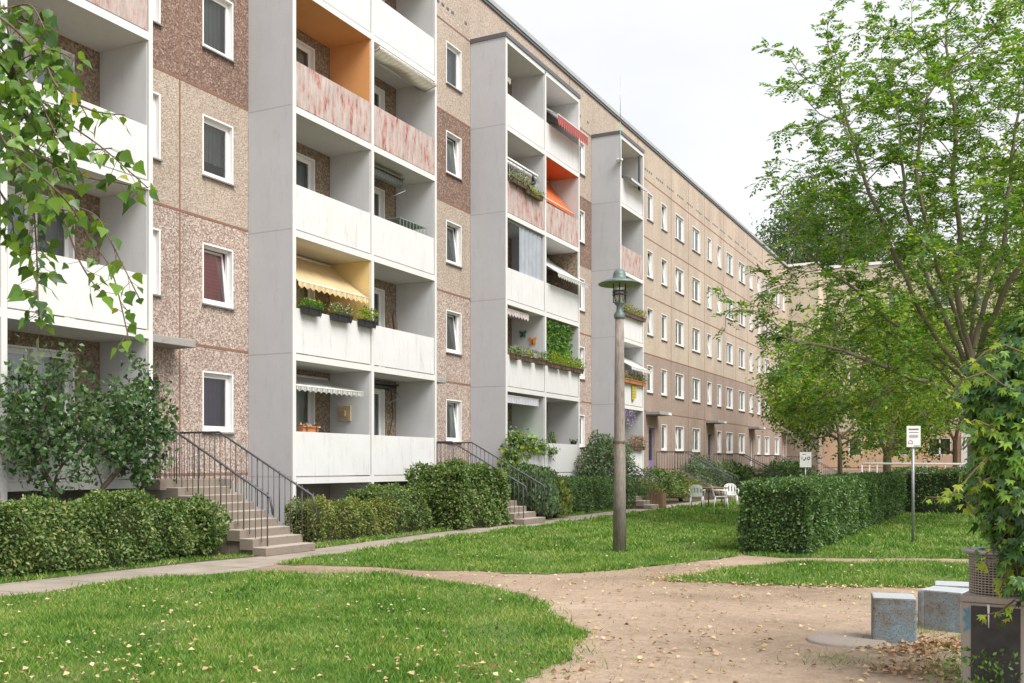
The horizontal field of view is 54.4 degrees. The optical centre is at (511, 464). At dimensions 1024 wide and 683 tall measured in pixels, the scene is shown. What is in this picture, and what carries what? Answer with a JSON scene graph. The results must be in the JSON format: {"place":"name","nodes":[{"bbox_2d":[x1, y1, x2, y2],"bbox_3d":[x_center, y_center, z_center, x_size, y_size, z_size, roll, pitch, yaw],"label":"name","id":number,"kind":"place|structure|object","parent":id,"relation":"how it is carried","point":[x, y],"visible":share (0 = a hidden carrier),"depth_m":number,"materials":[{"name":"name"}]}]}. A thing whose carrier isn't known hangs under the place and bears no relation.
{"place":"outdoors","nodes":[
{"label":"outdoors","id":0,"kind":"place"},
{"bbox_2d":[0,569,602,682],"bbox_3d":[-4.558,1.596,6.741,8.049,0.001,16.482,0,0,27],"label":"lawn","id":1,"kind":"structure","parent":0,"point":[266,595],"depth_m":9.21,"materials":[{"name":"green plant"}]},
{"bbox_2d":[0,3,159,360],"bbox_3d":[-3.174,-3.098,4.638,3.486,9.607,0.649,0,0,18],"label":"poplar tree","id":2,"kind":"object","parent":1,"relation":"on","point":[20,89],"visible":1,"depth_m":4.25,"materials":[{"name":"green plant"}]},
{"bbox_2d":[0,569,560,682],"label":"fallen leaves","id":3,"kind":"object","parent":1,"relation":"on","point":[204,667],"visible":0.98,"depth_m":8.03,"materials":[{"name":"beige plant"}]},
{"bbox_2d":[13,525,998,682],"bbox_3d":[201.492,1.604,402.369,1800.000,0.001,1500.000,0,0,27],"label":"ground","id":4,"kind":"structure","parent":0,"point":[789,633],"depth_m":10.07,"materials":[{"name":"beige sand"}]},
{"bbox_2d":[0,493,740,583],"bbox_3d":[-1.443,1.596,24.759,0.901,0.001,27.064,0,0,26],"label":"grass verge","id":5,"kind":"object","parent":4,"relation":"on","point":[250,555],"depth_m":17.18,"materials":[{"name":"green plant"}]},
{"bbox_2d":[0,334,188,500],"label":"lilac shrub","id":6,"kind":"object","parent":5,"relation":"on","point":[123,451],"visible":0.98,"depth_m":16.18,"materials":[{"name":"green plant"}]},
{"bbox_2d":[0,485,196,579],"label":"hedge","id":7,"kind":"object","parent":5,"relation":"on","point":[40,535],"visible":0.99,"depth_m":15.07,"materials":[{"name":"green plant"}]},
{"bbox_2d":[168,492,232,557],"bbox_3d":[-5.625,1.054,17.200,1.597,1.188,1.680,0,0,27],"label":"shrub","id":8,"kind":"object","parent":5,"relation":"on","point":[204,510],"visible":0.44,"depth_m":17.04,"materials":[{"name":"green plant"}]},
{"bbox_2d":[93,429,316,556],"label":"entrance stairs","id":9,"kind":"structure","parent":5,"relation":"on","point":[251,531],"depth_m":18.48,"materials":[{"name":"concrete"}]},
{"bbox_2d":[282,494,400,542],"bbox_3d":[-3.664,1.117,21.742,1.301,1.049,3.190,0,0,27],"label":"hedge","id":10,"kind":"object","parent":5,"relation":"on","point":[350,517],"visible":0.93,"depth_m":21.12,"materials":[{"name":"green plant"}]},
{"bbox_2d":[343,479,442,533],"bbox_3d":[-2.738,0.998,23.886,1.263,1.305,3.332,0,0,27],"label":"hedge","id":11,"kind":"object","parent":5,"relation":"on","point":[415,509],"visible":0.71,"depth_m":23.60,"materials":[{"name":"green plant"}]},
{"bbox_2d":[404,457,512,530],"bbox_3d":[-1.328,0.727,25.768,2.012,1.913,3.058,0,0,27],"label":"hedge","id":12,"kind":"object","parent":5,"relation":"on","point":[474,495],"visible":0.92,"depth_m":24.90,"materials":[{"name":"green plant"}]},
{"bbox_2d":[496,425,559,500],"bbox_3d":[0.566,0.158,33.199,0.719,2.891,4.608,0,0,27],"label":"climbing plant","id":13,"kind":"object","parent":5,"relation":"on","point":[518,440],"visible":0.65,"depth_m":32.33,"materials":[{"name":"green plant"}]},
{"bbox_2d":[507,462,562,502],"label":"shrub","id":14,"kind":"object","parent":5,"relation":"on","point":[513,472],"visible":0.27,"depth_m":30.20,"materials":[{"name":"green plant"}]},
{"bbox_2d":[518,466,562,516],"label":"shrub","id":15,"kind":"object","parent":5,"relation":"on","point":[543,478],"visible":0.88,"depth_m":28.80,"materials":[{"name":"green plant"}]},
{"bbox_2d":[553,477,572,517],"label":"feathery plant","id":16,"kind":"object","parent":5,"relation":"on","point":[564,494],"visible":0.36,"depth_m":29.89,"materials":[{"name":"green plant"}]},
{"bbox_2d":[536,474,613,514],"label":"hedge","id":17,"kind":"object","parent":5,"relation":"on","point":[591,493],"visible":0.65,"depth_m":33.45,"materials":[{"name":"green plant"}]},
{"bbox_2d":[573,429,642,487],"bbox_3d":[3.374,0.137,36.940,2.752,2.936,2.805,0,0,27],"label":"shrub","id":18,"kind":"object","parent":5,"relation":"on","point":[597,450],"visible":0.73,"depth_m":36.46,"materials":[{"name":"green plant"}]},
{"bbox_2d":[612,482,648,508],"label":"hedge","id":19,"kind":"object","parent":5,"relation":"on","point":[629,493],"visible":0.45,"depth_m":36.37,"materials":[{"name":"green plant"}]},
{"bbox_2d":[642,466,689,499],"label":"shrub","id":20,"kind":"object","parent":5,"relation":"on","point":[671,481],"visible":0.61,"depth_m":41.42,"materials":[{"name":"green plant"}]},
{"bbox_2d":[666,478,705,501],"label":"shrub","id":21,"kind":"object","parent":5,"relation":"on","point":[697,482],"visible":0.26,"depth_m":43.25,"materials":[{"name":"green plant"}]},
{"bbox_2d":[675,452,735,488],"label":"shrub","id":22,"kind":"object","parent":5,"relation":"on","point":[701,470],"visible":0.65,"depth_m":47.98,"materials":[{"name":"green plant"}]},
{"bbox_2d":[720,458,754,492],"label":"shrub","id":23,"kind":"object","parent":5,"relation":"on","point":[741,471],"visible":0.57,"depth_m":53.26,"materials":[{"name":"green plant"}]},
{"bbox_2d":[753,457,821,477],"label":"shrub","id":24,"kind":"object","parent":5,"relation":"on","point":[789,467],"visible":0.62,"depth_m":65.02,"materials":[{"name":"green plant"}]},
{"bbox_2d":[0,497,740,596],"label":"footpath","id":25,"kind":"structure","parent":4,"relation":"on","point":[201,568],"depth_m":15.69,"materials":[{"name":"concrete"}]},
{"bbox_2d":[392,441,546,524],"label":"entrance stairs","id":26,"kind":"structure","parent":25,"relation":"on","point":[521,515],"depth_m":27.75,"materials":[{"name":"concrete"}]},
{"bbox_2d":[578,447,663,508],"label":"entrance stairs","id":27,"kind":"structure","parent":25,"relation":"on","point":[639,503],"depth_m":36.42,"materials":[{"name":"concrete"}]},
{"bbox_2d":[642,482,667,507],"bbox_3d":[5.292,1.096,37.050,0.948,1.008,1.122,0,0,1],"label":"plank planter","id":28,"kind":"object","parent":25,"relation":"on","point":[658,495],"visible":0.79,"depth_m":36.87,"materials":[{"name":"brown wood"}]},
{"bbox_2d":[652,451,738,498],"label":"entrance stairs","id":29,"kind":"structure","parent":25,"relation":"on","point":[718,493],"depth_m":47.39,"materials":[{"name":"concrete"}]},
{"bbox_2d":[718,453,783,492],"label":"entrance stairs","id":30,"kind":"structure","parent":25,"relation":"on","point":[757,464],"depth_m":57.27,"materials":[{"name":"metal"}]},
{"bbox_2d":[0,0,792,532],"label":"apartment building","id":31,"kind":"structure","parent":4,"relation":"on","point":[262,138],"depth_m":25.52,"materials":[{"name":"concrete"}]},
{"bbox_2d":[7,344,34,418],"bbox_3d":[-8.956,-1.445,17.581,0.276,1.410,1.040,0,0,27],"label":"balcony window","id":32,"kind":"structure","parent":31,"relation":"in","point":[14,352],"depth_m":17.90,"materials":[{"name":"glass"}]},
{"bbox_2d":[7,185,34,249],"bbox_3d":[-8.951,-4.245,17.578,0.264,1.410,1.040,0,0,27],"label":"balcony window","id":33,"kind":"structure","parent":31,"relation":"in","point":[10,189],"depth_m":17.91,"materials":[{"name":"white plastic"}]},
{"bbox_2d":[7,26,34,81],"bbox_3d":[-8.956,-7.045,17.581,0.276,1.410,1.040,0,0,27],"label":"balcony window","id":34,"kind":"structure","parent":31,"relation":"in","point":[18,41],"depth_m":17.91,"materials":[{"name":"white plastic"}]},
{"bbox_2d":[35,348,74,418],"bbox_3d":[-8.542,-0.985,18.408,0.276,2.330,0.890,0,0,27],"label":"balcony door","id":35,"kind":"structure","parent":31,"relation":"in","point":[46,352],"depth_m":18.64,"materials":[{"name":"white plastic"}]},
{"bbox_2d":[35,194,74,318],"bbox_3d":[-8.542,-3.785,18.408,0.276,2.330,0.890,0,0,27],"label":"balcony door","id":36,"kind":"structure","parent":31,"relation":"in","point":[55,230],"depth_m":18.66,"materials":[{"name":"white plastic"}]},
{"bbox_2d":[35,38,74,145],"bbox_3d":[-8.542,-6.585,18.408,0.276,2.330,0.890,0,0,27],"label":"balcony door","id":37,"kind":"structure","parent":31,"relation":"in","point":[40,79],"depth_m":18.49,"materials":[{"name":"white plastic"}]},
{"bbox_2d":[153,227,163,296],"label":"window","id":38,"kind":"structure","parent":31,"relation":"in","point":[156,232],"depth_m":20.61,"materials":[{"name":"white plastic"}]},
{"bbox_2d":[153,91,163,161],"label":"window","id":39,"kind":"structure","parent":31,"relation":"in","point":[156,96],"depth_m":20.61,"materials":[{"name":"white plastic"}]},
{"bbox_2d":[202,370,235,433],"bbox_3d":[-6.617,-1.392,22.169,0.326,1.395,1.000,0,0,27],"label":"window","id":40,"kind":"structure","parent":31,"relation":"in","point":[217,387],"depth_m":22.41,"materials":[{"name":"white plastic"}]},
{"bbox_2d":[202,242,235,310],"bbox_3d":[-6.621,-4.193,22.172,0.336,1.395,1.000,0,0,27],"label":"window","id":41,"kind":"structure","parent":31,"relation":"in","point":[217,262],"depth_m":22.41,"materials":[{"name":"white plastic"}]},
{"bbox_2d":[202,114,235,186],"bbox_3d":[-6.622,-6.992,22.172,0.338,1.395,1.000,0,0,27],"label":"window","id":42,"kind":"structure","parent":31,"relation":"in","point":[217,136],"depth_m":22.42,"materials":[{"name":"white plastic"}]},
{"bbox_2d":[202,0,235,63],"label":"window","id":43,"kind":"structure","parent":31,"relation":"in","point":[217,15],"depth_m":22.44,"materials":[{"name":"white plastic"}]},
{"bbox_2d":[296,386,314,431],"bbox_3d":[-5.300,-0.985,24.882,0.276,2.330,0.890,0,0,27],"label":"balcony door","id":44,"kind":"structure","parent":31,"relation":"in","point":[305,401],"depth_m":25.17,"materials":[{"name":"white plastic"}]},
{"bbox_2d":[296,280,314,356],"bbox_3d":[-5.300,-3.785,24.882,0.276,2.330,0.890,0,0,27],"label":"balcony door","id":45,"kind":"structure","parent":31,"relation":"in","point":[303,292],"depth_m":25.14,"materials":[{"name":"white plastic"}]},
{"bbox_2d":[296,152,314,191],"bbox_3d":[-5.300,-6.585,24.882,0.276,2.330,0.890,0,0,27],"label":"balcony door","id":46,"kind":"structure","parent":31,"relation":"in","point":[305,166],"depth_m":25.14,"materials":[{"name":"white plastic"}]},
{"bbox_2d":[296,38,314,70],"bbox_3d":[-5.300,-9.385,24.882,0.275,2.330,0.890,0,0,27],"label":"balcony door","id":47,"kind":"structure","parent":31,"relation":"in","point":[305,54],"depth_m":25.13,"materials":[{"name":"white plastic"}]},
{"bbox_2d":[296,297,326,317],"bbox_3d":[-4.636,-3.632,22.886,0.503,0.464,0.759,0,0,27],"label":"flower box","id":48,"kind":"object","parent":31,"relation":"attached to","point":[306,307],"visible":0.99,"depth_m":22.79,"materials":[{"name":"black plastic"}]},
{"bbox_2d":[296,374,363,396],"bbox_3d":[-4.832,-1.952,24.055,1.207,0.545,2.630,0,0,27],"label":"awning","id":49,"kind":"object","parent":31,"relation":"attached to","point":[305,383],"visible":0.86,"depth_m":24.21,"materials":[{"name":"grey fabric"}]},
{"bbox_2d":[296,255,368,303],"bbox_3d":[-4.776,-4.588,24.111,1.257,1.115,2.780,0,0,27],"label":"awning","id":50,"kind":"object","parent":31,"relation":"attached to","point":[313,275],"visible":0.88,"depth_m":24.27,"materials":[{"name":"yellow fabric"}]},
{"bbox_2d":[326,302,354,323],"bbox_3d":[-4.118,-3.665,23.920,0.567,0.530,0.854,0,0,27],"label":"flower box","id":51,"kind":"object","parent":31,"relation":"attached to","point":[339,316],"visible":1,"depth_m":23.82,"materials":[{"name":"black plastic"}]},
{"bbox_2d":[354,305,378,327],"bbox_3d":[-3.622,-3.698,24.877,0.439,0.595,0.743,0,0,27],"label":"flower box","id":52,"kind":"object","parent":31,"relation":"attached to","point":[366,322],"visible":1,"depth_m":24.79,"materials":[{"name":"black plastic"}]},
{"bbox_2d":[374,388,384,435],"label":"balcony door","id":53,"kind":"structure","parent":31,"relation":"in","point":[381,392],"depth_m":28.00,"materials":[{"name":"white plastic"}]},
{"bbox_2d":[374,287,384,366],"bbox_3d":[-3.894,-3.785,27.689,0.276,2.330,0.890,0,0,27],"label":"balcony door","id":54,"kind":"structure","parent":31,"relation":"in","point":[380,292],"depth_m":27.99,"materials":[{"name":"white plastic"}]},
{"bbox_2d":[374,186,384,218],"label":"balcony door","id":55,"kind":"structure","parent":31,"relation":"in","point":[379,194],"depth_m":28.00,"materials":[{"name":"white plastic"}]},
{"bbox_2d":[374,85,384,110],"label":"balcony door","id":56,"kind":"structure","parent":31,"relation":"in","point":[379,94],"depth_m":27.99,"materials":[{"name":"white plastic"}]},
{"bbox_2d":[374,164,404,196],"bbox_3d":[-3.399,-7.160,26.474,0.470,1.460,2.080,0,0,27],"label":"rolled awning","id":57,"kind":"object","parent":31,"relation":"attached to","point":[387,176],"visible":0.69,"depth_m":26.78,"materials":[{"name":"fabric"}]},
{"bbox_2d":[374,46,438,91],"bbox_3d":[-3.053,-10.629,26.748,0.817,0.292,2.900,0,0,27],"label":"awning","id":58,"kind":"object","parent":31,"relation":"attached to","point":[397,67],"visible":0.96,"depth_m":26.82,"materials":[{"name":"beige fabric"}]},
{"bbox_2d":[386,217,426,235],"bbox_3d":[-2.877,-6.430,27.190,0.447,0.340,1.336,0,0,27],"label":"drying rack","id":59,"kind":"object","parent":31,"relation":"on","point":[403,222],"visible":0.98,"depth_m":27.08,"materials":[{"name":"white metal"}]},
{"bbox_2d":[446,399,461,441],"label":"window","id":60,"kind":"structure","parent":31,"relation":"in","point":[455,415],"depth_m":31.91,"materials":[{"name":"white plastic"}]},
{"bbox_2d":[446,309,463,355],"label":"window","id":61,"kind":"structure","parent":31,"relation":"in","point":[453,330],"depth_m":31.89,"materials":[{"name":"white plastic"}]},
{"bbox_2d":[446,220,463,268],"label":"window","id":62,"kind":"structure","parent":31,"relation":"in","point":[453,231],"depth_m":31.90,"materials":[{"name":"white plastic"}]},
{"bbox_2d":[446,130,463,180],"bbox_3d":[-1.930,-9.793,31.543,0.338,1.395,1.000,0,0,27],"label":"window","id":63,"kind":"structure","parent":31,"relation":"in","point":[453,142],"depth_m":31.88,"materials":[{"name":"white plastic"}]},
{"bbox_2d":[446,40,463,93],"bbox_3d":[-1.930,-12.593,31.543,0.338,1.395,1.000,0,0,27],"label":"window","id":64,"kind":"structure","parent":31,"relation":"in","point":[451,49],"depth_m":31.85,"materials":[{"name":"white plastic"}]},
{"bbox_2d":[507,163,534,189],"bbox_3d":[0.259,-9.412,32.593,0.562,0.684,1.363,0,0,27],"label":"flower box","id":65,"kind":"object","parent":31,"relation":"attached to","point":[521,182],"visible":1,"depth_m":32.48,"materials":[{"name":"plastic"}]},
{"bbox_2d":[507,395,538,405],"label":"awning","id":66,"kind":"object","parent":31,"relation":"attached to","point":[522,400],"visible":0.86,"depth_m":33.23,"materials":[{"name":"white fabric"}]},
{"bbox_2d":[507,156,540,186],"bbox_3d":[0.332,-9.360,33.323,0.431,1.420,2.790,0,0,27],"label":"rolled awning","id":67,"kind":"object","parent":31,"relation":"attached to","point":[528,172],"visible":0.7,"depth_m":33.44,"materials":[{"name":"white fabric"}]},
{"bbox_2d":[507,220,541,279],"bbox_3d":[0.398,-7.125,33.290,0.039,1.609,2.890,0,0,27],"label":"privacy blind","id":68,"kind":"object","parent":31,"relation":"hanging from","point":[529,253],"visible":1,"depth_m":33.70,"materials":[{"name":"fabric"}]},
{"bbox_2d":[546,319,573,364],"bbox_3d":[1.648,-4.330,35.817,0.490,1.746,2.570,0,0,27],"label":"ivy screen","id":69,"kind":"object","parent":31,"relation":"attached to","point":[558,335],"visible":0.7,"depth_m":35.78,"materials":[{"name":"green plant"}]},
{"bbox_2d":[546,180,573,215],"bbox_3d":[1.235,-10.002,36.282,1.107,1.485,2.710,0,0,27],"label":"awning","id":70,"kind":"object","parent":31,"relation":"attached to","point":[553,198],"visible":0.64,"depth_m":36.64,"materials":[{"name":"orange fabric"}]},
{"bbox_2d":[546,108,587,145],"bbox_3d":[1.492,-12.572,36.182,1.657,1.645,2.760,0,0,27],"label":"awning","id":71,"kind":"object","parent":31,"relation":"attached to","point":[571,128],"visible":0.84,"depth_m":35.80,"materials":[{"name":"red fabric"}]},
{"bbox_2d":[546,257,587,288],"bbox_3d":[1.492,-7.173,36.182,1.657,1.345,2.760,0,0,27],"label":"awning","id":72,"kind":"object","parent":31,"relation":"attached to","point":[563,274],"visible":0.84,"depth_m":36.10,"materials":[{"name":"white fabric"}]},
{"bbox_2d":[623,303,646,322],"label":"flower box","id":73,"kind":"object","parent":31,"relation":"attached to","point":[636,314],"visible":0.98,"depth_m":42.46,"materials":[{"name":"plastic"}]},
{"bbox_2d":[624,370,648,385],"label":"flower box","id":74,"kind":"object","parent":31,"relation":"attached to","point":[639,382],"visible":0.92,"depth_m":42.43,"materials":[{"name":"ceramic"}]},
{"bbox_2d":[675,426,683,450],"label":"window","id":75,"kind":"structure","parent":31,"relation":"in","point":[679,431],"depth_m":53.62,"materials":[{"name":"white plastic"}]},
{"bbox_2d":[675,373,684,399],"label":"window","id":76,"kind":"structure","parent":31,"relation":"in","point":[679,378],"depth_m":53.62,"materials":[{"name":"white plastic"}]},
{"bbox_2d":[675,213,684,243],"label":"window","id":77,"kind":"structure","parent":31,"relation":"in","point":[679,221],"depth_m":53.62,"materials":[{"name":"white plastic"}]},
{"bbox_2d":[257,554,960,681],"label":"grass tufts","id":78,"kind":"object","parent":4,"relation":"on","point":[925,666],"visible":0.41,"depth_m":8.28,"materials":[{"name":"green plant"}]},
{"bbox_2d":[294,606,960,682],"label":"leaf litter","id":79,"kind":"object","parent":4,"relation":"on","point":[936,642],"visible":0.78,"depth_m":8.33,"materials":[{"name":"brown plant"}]},
{"bbox_2d":[330,559,960,682],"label":"fallen leaves","id":80,"kind":"object","parent":4,"relation":"on","point":[700,629],"visible":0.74,"depth_m":11.87,"materials":[{"name":"beige plant"}]},
{"bbox_2d":[332,558,960,682],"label":"leaf crumbs","id":81,"kind":"object","parent":4,"relation":"on","point":[690,620],"visible":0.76,"depth_m":10.30,"materials":[{"name":"brown plant"}]},
{"bbox_2d":[749,169,872,265],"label":"broadleaf tree","id":82,"kind":"object","parent":4,"relation":"on","point":[788,226],"visible":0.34,"depth_m":116.12,"materials":[{"name":"green plant"}]},
{"bbox_2d":[762,176,912,264],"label":"broadleaf tree","id":83,"kind":"object","parent":4,"relation":"on","point":[866,237],"visible":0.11,"depth_m":118.79,"materials":[{"name":"green plant"}]},
{"bbox_2d":[806,632,886,647],"bbox_3d":[3.036,1.599,9.051,0.700,0.042,0.700,0,0,27],"label":"manhole cover","id":84,"kind":"object","parent":4,"relation":"on","point":[840,640],"visible":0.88,"depth_m":8.95,"materials":[{"name":"concrete"}]},
{"bbox_2d":[812,195,943,265],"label":"broadleaf tree","id":85,"kind":"object","parent":4,"relation":"on","point":[905,223],"visible":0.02,"depth_m":124.75,"materials":[{"name":"green plant"}]},
{"bbox_2d":[871,592,916,643],"bbox_3d":[3.496,1.413,9.128,0.370,0.435,0.380,0,0,18],"label":"concrete block","id":86,"kind":"object","parent":4,"relation":"on","point":[893,617],"depth_m":8.95,"materials":[{"name":"grey concrete"}]},
{"bbox_2d":[787,249,1020,474],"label":"apartment wing","id":87,"kind":"structure","parent":4,"relation":"on","point":[805,299],"depth_m":77.73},
{"bbox_2d":[861,462,965,472],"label":"pipe railing","id":88,"kind":"object","parent":4,"relation":"on","point":[877,464],"visible":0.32,"depth_m":40.97,"materials":[{"name":"white metal"}]},
{"bbox_2d":[873,305,1009,468],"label":"broadleaf tree","id":89,"kind":"object","parent":4,"relation":"on","point":[954,450],"visible":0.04,"depth_m":60.26,"materials":[{"name":"green plant"}]},
{"bbox_2d":[918,586,968,632],"bbox_3d":[4.262,1.423,9.761,0.422,0.415,0.412,0,0,43],"label":"concrete block","id":90,"kind":"object","parent":4,"relation":"on","point":[939,607],"depth_m":9.63,"materials":[{"name":"grey concrete"}]},
{"bbox_2d":[898,109,1023,410],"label":"broadleaf tree","id":91,"kind":"object","parent":4,"relation":"on","point":[998,242],"visible":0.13,"depth_m":38.48,"materials":[{"name":"green plant"}]},
{"bbox_2d":[922,300,1023,626],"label":"climbing vine","id":92,"kind":"object","parent":4,"relation":"on","point":[992,404],"visible":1,"depth_m":6.77,"materials":[{"name":"green plant"}]},
{"bbox_2d":[925,644,1023,682],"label":"weed clump","id":93,"kind":"object","parent":4,"relation":"on","point":[982,680],"visible":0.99,"depth_m":6.99,"materials":[{"name":"green plant"}]},
{"bbox_2d":[959,547,1023,682],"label":"litter bin","id":94,"kind":"object","parent":4,"relation":"on","point":[990,637],"visible":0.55,"depth_m":7.11,"materials":[{"name":"concrete"}]},
{"bbox_2d":[274,498,746,574],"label":"lawn","id":95,"kind":"structure","parent":0,"point":[533,558],"depth_m":18.16,"materials":[{"name":"green plant"}]},
{"bbox_2d":[598,269,640,551],"bbox_3d":[1.977,-0.980,18.310,0.780,5.260,0.780,0,0,27],"label":"street lamp","id":96,"kind":"object","parent":95,"relation":"on","point":[619,279],"visible":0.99,"depth_m":18.23,"materials":[{"name":"metal"}]},
{"bbox_2d":[311,520,969,581],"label":"fallen leaves","id":97,"kind":"object","parent":95,"relation":"on","point":[701,547],"visible":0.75,"depth_m":16.70,"materials":[{"name":"brown plant"}]},
{"bbox_2d":[752,321,941,472],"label":"broadleaf tree","id":98,"kind":"object","parent":95,"relation":"on","point":[809,437],"visible":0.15,"depth_m":57.97,"materials":[{"name":"green plant"}]},
{"bbox_2d":[744,277,1010,472],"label":"broadleaf tree","id":99,"kind":"object","parent":95,"relation":"on","point":[788,392],"visible":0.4,"depth_m":49.05,"materials":[{"name":"green plant"}]},
{"bbox_2d":[494,0,1023,263],"label":"sky","id":100,"kind":"structure","parent":0,"point":[687,75],"materials":[{"name":"white"}]},
{"bbox_2d":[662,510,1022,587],"bbox_3d":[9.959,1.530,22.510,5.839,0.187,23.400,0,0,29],"label":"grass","id":101,"kind":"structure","parent":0,"point":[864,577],"depth_m":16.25,"materials":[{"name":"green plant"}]},
{"bbox_2d":[781,514,988,558],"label":"lawn","id":102,"kind":"structure","parent":0,"point":[904,540],"depth_m":19.62,"materials":[{"name":"green plant"}]},
{"bbox_2d":[734,470,907,554],"bbox_3d":[8.508,0.891,25.407,1.750,1.534,17.521,0,0,27],"label":"hedge","id":103,"kind":"object","parent":102,"relation":"on","point":[802,514],"visible":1,"depth_m":18.02,"materials":[{"name":"green plant"}]},
{"bbox_2d":[705,0,1023,523],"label":"ash tree","id":104,"kind":"object","parent":102,"relation":"on","point":[984,73],"visible":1,"depth_m":24.98,"materials":[{"name":"green plant"}]},
{"bbox_2d":[907,426,920,542],"bbox_3d":[8.222,0.400,20.408,0.270,2.400,0.097,0,0,6],"label":"notice sign","id":105,"kind":"object","parent":102,"relation":"on","point":[913,437],"visible":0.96,"depth_m":20.39,"materials":[{"name":"metal"}]},
{"bbox_2d":[890,465,977,513],"bbox_3d":[17.839,0.808,31.202,11.469,1.741,1.867,0,0,27],"label":"hedge","id":106,"kind":"object","parent":102,"relation":"on","point":[932,484],"visible":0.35,"depth_m":32.60,"materials":[{"name":"green plant"}]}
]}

